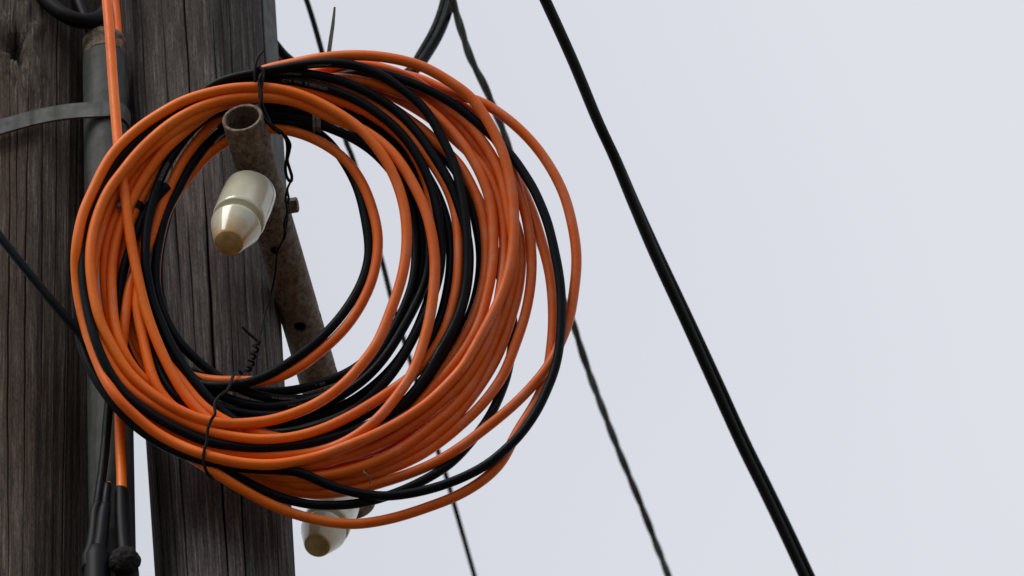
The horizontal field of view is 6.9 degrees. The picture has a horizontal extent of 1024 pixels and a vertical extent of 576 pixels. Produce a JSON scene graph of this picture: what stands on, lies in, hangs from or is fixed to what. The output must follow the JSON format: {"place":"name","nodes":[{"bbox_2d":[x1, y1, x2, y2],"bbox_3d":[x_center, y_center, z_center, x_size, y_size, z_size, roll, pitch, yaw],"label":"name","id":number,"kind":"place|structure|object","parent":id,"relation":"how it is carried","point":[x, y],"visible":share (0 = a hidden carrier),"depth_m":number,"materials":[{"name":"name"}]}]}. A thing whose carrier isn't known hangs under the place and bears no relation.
{"place":"outdoors","nodes":[
{"label":"outdoors","id":0,"kind":"place"},
{"bbox_2d":[304,0,476,575],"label":"overhead wire","id":1,"kind":"object","parent":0,"point":[384,270],"visible":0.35,"depth_m":12.98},
{"bbox_2d":[134,0,1023,575],"label":"sky","id":2,"kind":"structure","parent":0,"point":[831,191],"materials":[{"name":"white"}]},
{"label":"ground","id":3,"kind":"structure","parent":0,"visible":0},
{"bbox_2d":[0,0,103,575],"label":"wooden pole","id":4,"kind":"object","parent":3,"relation":"on","point":[44,510],"visible":0.64,"depth_m":10.85,"materials":[{"name":"brown wood"}]},
{"bbox_2d":[0,101,130,134],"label":"band strap","id":5,"kind":"object","parent":4,"relation":"attached to","point":[63,112],"visible":0.38,"depth_m":11.10,"materials":[{"name":"metal"}]},
{"bbox_2d":[37,0,112,28],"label":"service cable","id":6,"kind":"object","parent":4,"relation":"attached to","point":[58,10],"visible":0.85,"depth_m":11.24,"materials":[{"name":"black rubber"}]},
{"bbox_2d":[72,0,93,32],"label":"service cable","id":7,"kind":"object","parent":4,"relation":"attached to","point":[80,6],"visible":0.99,"depth_m":11.29,"materials":[{"name":"black rubber"}]},
{"bbox_2d":[82,26,135,575],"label":"conduit pipe","id":8,"kind":"object","parent":4,"relation":"attached to","point":[98,142],"visible":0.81,"depth_m":11.05,"materials":[{"name":"grey metal"}]},
{"bbox_2d":[112,0,121,45],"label":"orange cable","id":9,"kind":"object","parent":8,"relation":"attached to","point":[117,15],"visible":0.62,"depth_m":11.27,"materials":[{"name":"orange plastic"}]},
{"bbox_2d":[119,0,294,575],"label":"wooden pole","id":10,"kind":"object","parent":3,"relation":"on","point":[203,523],"visible":0.45,"depth_m":10.91,"materials":[{"name":"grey wood"}]},
{"bbox_2d":[261,0,286,191],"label":"angle bracket","id":11,"kind":"object","parent":10,"relation":"attached to","point":[270,37],"depth_m":11.36,"materials":[{"name":"metal"}]},
{"bbox_2d":[222,104,374,518],"bbox_3d":[-0.267,0.035,10.971,0.064,0.060,0.680,-9,-49,8],"label":"steel tube arm","id":12,"kind":"object","parent":10,"relation":"attached to","point":[251,149],"visible":0.58,"depth_m":10.88},
{"bbox_2d":[211,170,275,255],"bbox_3d":[-0.338,-0.101,10.735,0.084,0.178,0.068,33,-56,-26],"label":"porcelain insulator","id":13,"kind":"object","parent":12,"relation":"hanging from","point":[244,206],"visible":1,"depth_m":10.69,"materials":[{"name":"ceramic"}]},
{"bbox_2d":[253,50,292,342],"bbox_3d":[-0.302,-0.115,10.792,0.052,0.276,0.256,0,-48,0],"label":"tie wire","id":14,"kind":"object","parent":12,"relation":"attached to","point":[270,124],"visible":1,"depth_m":10.78,"materials":[{"name":"black metal"}]},
{"bbox_2d":[70,0,581,528],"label":"orange cable coil","id":15,"kind":"object","parent":12,"relation":"hanging from","point":[432,418],"visible":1,"depth_m":10.66,"materials":[{"name":"orange plastic"}]},
{"bbox_2d":[0,230,84,344],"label":"service cable","id":16,"kind":"object","parent":15,"relation":"attached to","point":[51,300],"visible":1,"depth_m":10.67,"materials":[{"name":"black rubber"}]},
{"bbox_2d":[116,200,120,208],"bbox_3d":[-0.495,-0.106,10.735,0.007,0.018,0.009,0,-48,0],"label":"cable tie","id":17,"kind":"object","parent":15,"relation":"attached to","point":[118,202],"visible":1,"depth_m":10.73,"materials":[{"name":"grey plastic"}]},
{"bbox_2d":[109,485,140,575],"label":"cable splice","id":18,"kind":"object","parent":15,"relation":"hanging from","point":[125,559],"visible":1,"depth_m":10.47,"materials":[{"name":"black rubber"}]},
{"bbox_2d":[202,326,260,478],"bbox_3d":[-0.350,0.131,10.624,0.058,0.276,0.077,-15,-50,13],"label":"tie wire","id":19,"kind":"object","parent":15,"relation":"attached to","point":[253,353],"visible":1,"depth_m":10.61,"materials":[{"name":"black metal"}]},
{"bbox_2d":[72,58,565,509],"bbox_3d":[-0.242,-0.009,10.675,0.619,0.601,0.245,0,-48,0],"label":"black cable coil","id":20,"kind":"object","parent":15,"relation":"attached to","point":[300,73],"visible":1,"depth_m":10.66,"materials":[{"name":"black plastic"}]},
{"bbox_2d":[81,481,111,575],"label":"cable splice","id":21,"kind":"object","parent":20,"relation":"hanging from","point":[95,557],"visible":1,"depth_m":10.47,"materials":[{"name":"black rubber"}]},
{"bbox_2d":[135,200,143,211],"bbox_3d":[-0.472,-0.103,10.747,0.018,0.017,0.015,-33,-56,26],"label":"tape wrap","id":22,"kind":"object","parent":20,"relation":"attached to","point":[139,205],"visible":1,"depth_m":10.74,"materials":[{"name":"black plastic"}]},
{"bbox_2d":[312,7,335,132],"bbox_3d":[-0.242,-0.273,10.853,0.020,0.180,0.077,12,-49,-10],"label":"cable tie","id":23,"kind":"object","parent":15,"relation":"attached to","point":[317,126],"visible":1,"depth_m":10.88,"materials":[{"name":"grey plastic"}]},
{"bbox_2d":[301,496,358,556],"bbox_3d":[-0.236,0.292,11.083,0.063,0.174,0.082,-31,-55,25],"label":"porcelain insulator","id":24,"kind":"object","parent":12,"relation":"hanging from","point":[320,541],"visible":0.55,"depth_m":11.02,"materials":[{"name":"ceramic"}]},
{"bbox_2d":[279,0,444,70],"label":"drip loop cable","id":25,"kind":"object","parent":10,"relation":"attached to","point":[428,37],"visible":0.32,"depth_m":11.83,"materials":[{"name":"black rubber"}]},
{"bbox_2d":[278,0,451,73],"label":"drip loop cable","id":26,"kind":"object","parent":10,"relation":"attached to","point":[432,44],"visible":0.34,"depth_m":11.78,"materials":[{"name":"black rubber"}]},
{"bbox_2d":[448,0,671,575],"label":"twisted cable","id":27,"kind":"object","parent":10,"relation":"attached to","point":[480,78],"visible":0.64,"depth_m":12.91,"materials":[{"name":"black rubber"}]},
{"bbox_2d":[539,0,808,575],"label":"overhead cable","id":28,"kind":"object","parent":10,"relation":"attached to","point":[562,37],"visible":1,"depth_m":11.38,"materials":[{"name":"black rubber"}]},
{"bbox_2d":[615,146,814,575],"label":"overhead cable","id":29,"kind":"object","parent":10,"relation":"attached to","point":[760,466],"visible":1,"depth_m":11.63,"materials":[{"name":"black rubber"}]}
]}

